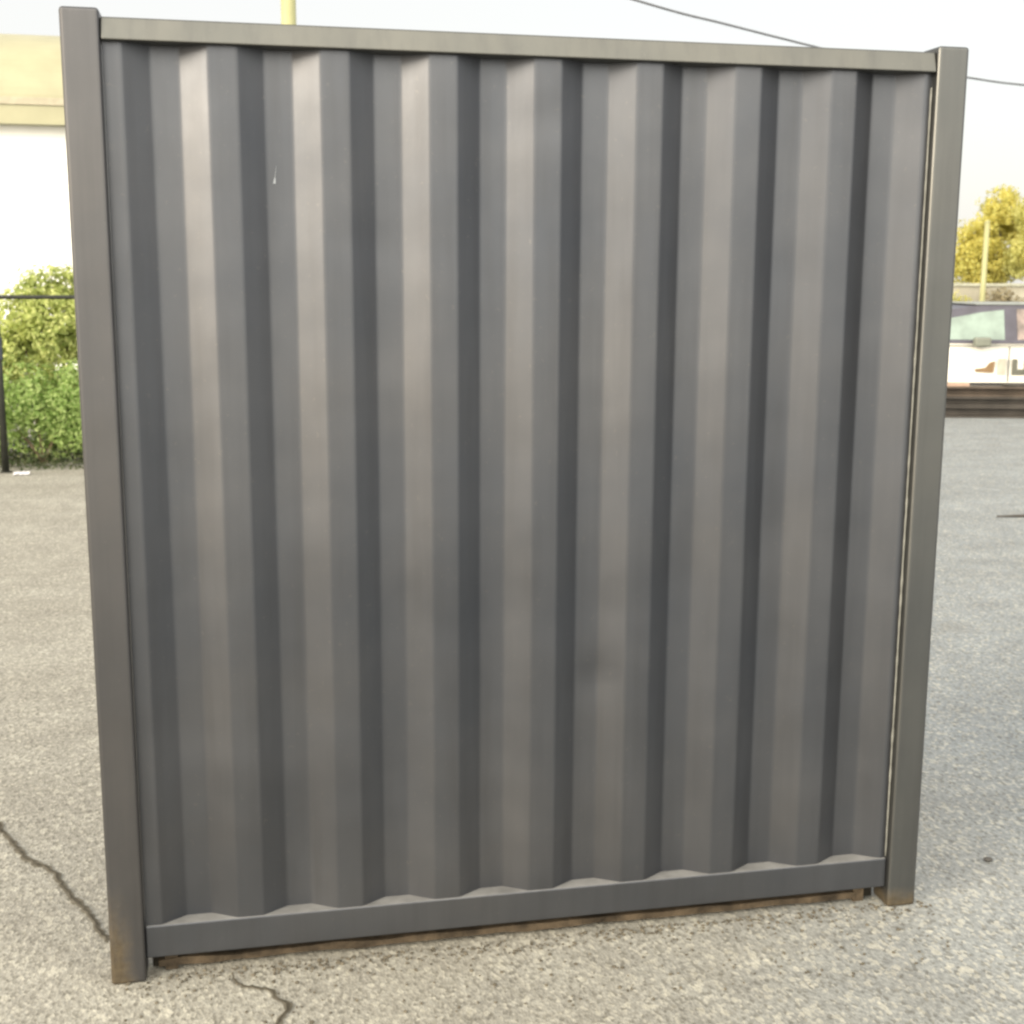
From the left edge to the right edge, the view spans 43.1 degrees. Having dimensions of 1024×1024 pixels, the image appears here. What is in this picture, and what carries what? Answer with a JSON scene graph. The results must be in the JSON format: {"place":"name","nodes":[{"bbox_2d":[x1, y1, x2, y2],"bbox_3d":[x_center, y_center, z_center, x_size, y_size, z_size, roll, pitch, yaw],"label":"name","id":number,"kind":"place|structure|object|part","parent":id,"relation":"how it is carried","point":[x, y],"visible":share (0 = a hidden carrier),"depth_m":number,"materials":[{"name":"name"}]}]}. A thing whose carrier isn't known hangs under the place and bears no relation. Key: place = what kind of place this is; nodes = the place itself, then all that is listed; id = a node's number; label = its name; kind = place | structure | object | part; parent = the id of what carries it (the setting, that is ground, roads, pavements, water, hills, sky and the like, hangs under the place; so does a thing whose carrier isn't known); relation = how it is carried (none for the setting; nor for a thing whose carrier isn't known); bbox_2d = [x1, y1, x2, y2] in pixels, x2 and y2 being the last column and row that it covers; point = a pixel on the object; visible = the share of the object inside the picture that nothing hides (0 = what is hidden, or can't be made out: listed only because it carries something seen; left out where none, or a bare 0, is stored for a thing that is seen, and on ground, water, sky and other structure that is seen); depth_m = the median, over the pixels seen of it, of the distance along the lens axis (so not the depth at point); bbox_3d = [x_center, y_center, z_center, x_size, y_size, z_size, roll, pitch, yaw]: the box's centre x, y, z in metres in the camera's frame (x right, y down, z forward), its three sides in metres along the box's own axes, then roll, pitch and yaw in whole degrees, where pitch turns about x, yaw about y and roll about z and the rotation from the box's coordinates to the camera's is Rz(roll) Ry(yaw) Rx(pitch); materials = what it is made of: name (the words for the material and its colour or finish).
{"place":"outdoors","nodes":[
{"label":"outdoors","id":0,"kind":"place"},
{"bbox_2d":[0,34,77,369],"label":"warehouse","id":1,"kind":"structure","parent":0,"point":[35,228],"depth_m":25.60,"materials":[{"name":"white"}]},
{"bbox_2d":[0,286,1023,1023],"bbox_3d":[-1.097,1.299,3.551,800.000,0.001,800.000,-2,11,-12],"label":"ground","id":2,"kind":"structure","parent":0,"point":[54,958],"depth_m":3.96,"materials":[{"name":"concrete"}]},
{"bbox_2d":[1,323,38,394],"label":"shrub","id":3,"kind":"object","parent":2,"relation":"on","point":[5,365],"visible":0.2,"depth_m":13.88,"materials":[{"name":"green plant"}]},
{"bbox_2d":[13,471,29,474],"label":"litter","id":4,"kind":"object","parent":2,"relation":"on","point":[22,472],"visible":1,"depth_m":12.57,"materials":[{"name":"white paper"}]},
{"bbox_2d":[0,262,78,447],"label":"shrub","id":5,"kind":"object","parent":2,"relation":"on","point":[43,336],"visible":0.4,"depth_m":13.86,"materials":[{"name":"green plant"}]},
{"bbox_2d":[0,356,82,462],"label":"shrub","id":6,"kind":"object","parent":2,"relation":"on","point":[51,404],"visible":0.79,"depth_m":13.21,"materials":[{"name":"green plant"}]},
{"bbox_2d":[0,437,83,470],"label":"undergrowth","id":7,"kind":"object","parent":2,"relation":"on","point":[26,459],"visible":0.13,"depth_m":13.21,"materials":[{"name":"green plant"}]},
{"bbox_2d":[0,295,83,472],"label":"metal fence","id":8,"kind":"object","parent":2,"relation":"on","point":[5,466],"visible":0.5,"depth_m":12.60,"materials":[{"name":"black metal"}]},
{"bbox_2d":[0,821,108,942],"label":"ground crack","id":9,"kind":"object","parent":2,"relation":"on","point":[62,887],"visible":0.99,"depth_m":4.15,"materials":[{"name":"grey asphalt"}]},
{"bbox_2d":[231,973,292,1023],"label":"ground crack","id":10,"kind":"object","parent":2,"relation":"on","point":[284,1004],"visible":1,"depth_m":3.48,"materials":[{"name":"grey asphalt"}]},
{"bbox_2d":[281,0,295,24],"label":"tall pole","id":11,"kind":"object","parent":2,"relation":"on","point":[288,12],"depth_m":20.91,"materials":[{"name":"yellow paint"}]},
{"bbox_2d":[59,6,968,983],"bbox_3d":[0.074,-0.003,3.612,2.400,2.551,0.100,-2,11,-12],"label":"corrugated steel panel","id":12,"kind":"object","parent":2,"relation":"on","point":[513,466],"visible":1,"depth_m":3.58,"materials":[{"name":"grey paint"}]},
{"bbox_2d":[119,900,970,1023],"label":"grit","id":13,"kind":"object","parent":2,"relation":"on","point":[245,968],"visible":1,"depth_m":3.72,"materials":[{"name":"grey gravel"}]},
{"bbox_2d":[953,290,972,300],"bbox_3d":[11.437,-4.902,33.387,1.716,1.649,0.698,-2,11,-12],"label":"bush","id":14,"kind":"object","parent":2,"relation":"on","point":[956,299],"visible":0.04,"depth_m":33.30,"materials":[{"name":"yellow plant"}]},
{"bbox_2d":[945,406,1023,417],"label":"steel beam","id":15,"kind":"structure","parent":2,"relation":"on","point":[980,412],"depth_m":18.22,"materials":[{"name":"metal"}]},
{"bbox_2d":[946,396,1023,406],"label":"steel beam","id":16,"kind":"structure","parent":15,"relation":"on","point":[990,401],"depth_m":18.22,"materials":[{"name":"metal"}]},
{"bbox_2d":[946,385,1023,396],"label":"steel beam","id":17,"kind":"structure","parent":16,"relation":"on","point":[983,391],"depth_m":18.22,"materials":[{"name":"metal"}]},
{"bbox_2d":[947,382,969,386],"bbox_3d":[6.048,-1.797,18.218,0.720,0.050,0.140,1,10,2],"label":"timber plank","id":18,"kind":"object","parent":17,"relation":"on","point":[963,384],"visible":0.48,"depth_m":18.14,"materials":[{"name":"beige wood"}]},
{"bbox_2d":[1002,383,1023,386],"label":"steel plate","id":19,"kind":"object","parent":17,"relation":"on","point":[1013,384],"visible":1,"depth_m":18.15,"materials":[{"name":"grey metal"}]},
{"bbox_2d":[979,220,989,301],"bbox_3d":[11.824,-5.610,32.538,0.150,3.350,0.150,-2,11,-12],"label":"pale post","id":20,"kind":"object","parent":2,"relation":"on","point":[984,264],"visible":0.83,"depth_m":32.38,"materials":[{"name":"yellow paint"}]},
{"bbox_2d":[947,301,1023,384],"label":"parked car","id":21,"kind":"object","parent":2,"relation":"on","point":[986,343],"visible":0.2,"depth_m":19.22,"materials":[{"name":"white paint"}]},
{"bbox_3d":[6.712,-2.779,19.217,1.180,0.435,0.127,0,10,0],"label":"window","id":22,"kind":"part","parent":21,"relation":"part of","materials":[{"name":"green glass"}]},
{"bbox_3d":[7.707,-2.779,19.218,0.430,0.445,0.130,0,10,0],"label":"window","id":23,"kind":"part","parent":21,"relation":"part of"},
{"bbox_2d":[983,857,992,861],"bbox_3d":[1.593,1.161,4.335,0.034,0.014,0.021,-2,11,-12],"label":"pebble","id":24,"kind":"object","parent":2,"relation":"on","point":[988,859],"visible":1,"depth_m":4.33,"materials":[{"name":"stone"}]},
{"bbox_2d":[954,184,1023,282],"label":"tree","id":25,"kind":"object","parent":2,"relation":"on","point":[968,266],"visible":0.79,"depth_m":37.41,"materials":[{"name":"yellow plant"}]},
{"bbox_2d":[985,285,1018,301],"bbox_3d":[12.448,-4.925,33.195,1.762,1.773,0.717,-2,11,-12],"label":"bush","id":26,"kind":"object","parent":2,"relation":"on","point":[998,294],"visible":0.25,"depth_m":32.98,"materials":[{"name":"brown plant"}]},
{"bbox_2d":[1001,200,1023,280],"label":"tree","id":27,"kind":"object","parent":2,"relation":"on","point":[1015,253],"visible":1,"depth_m":36.57,"materials":[{"name":"yellow plant"}]},
{"bbox_3d":[15.494,-7.219,32.030,1.800,6.731,0.320,-2,11,-12],"label":"utility pole","id":28,"kind":"object","parent":2,"relation":"on","visible":0},
{"bbox_2d":[633,0,1023,85],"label":"overhead cable","id":29,"kind":"object","parent":28,"relation":"attached to","point":[714,21],"visible":0.53,"depth_m":25.28,"materials":[{"name":"black rubber"}]},
{"bbox_2d":[0,0,1023,282],"label":"sky","id":30,"kind":"structure","parent":0,"point":[992,31],"materials":[{"name":"white"}]},
{"bbox_2d":[953,283,1023,301],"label":"boundary wall","id":31,"kind":"structure","parent":0,"point":[972,290],"depth_m":34.04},
{"bbox_2d":[996,514,1023,516],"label":"metal rod","id":32,"kind":"object","parent":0,"point":[1022,515],"visible":1,"depth_m":10.57,"materials":[{"name":"metal"}]}
]}

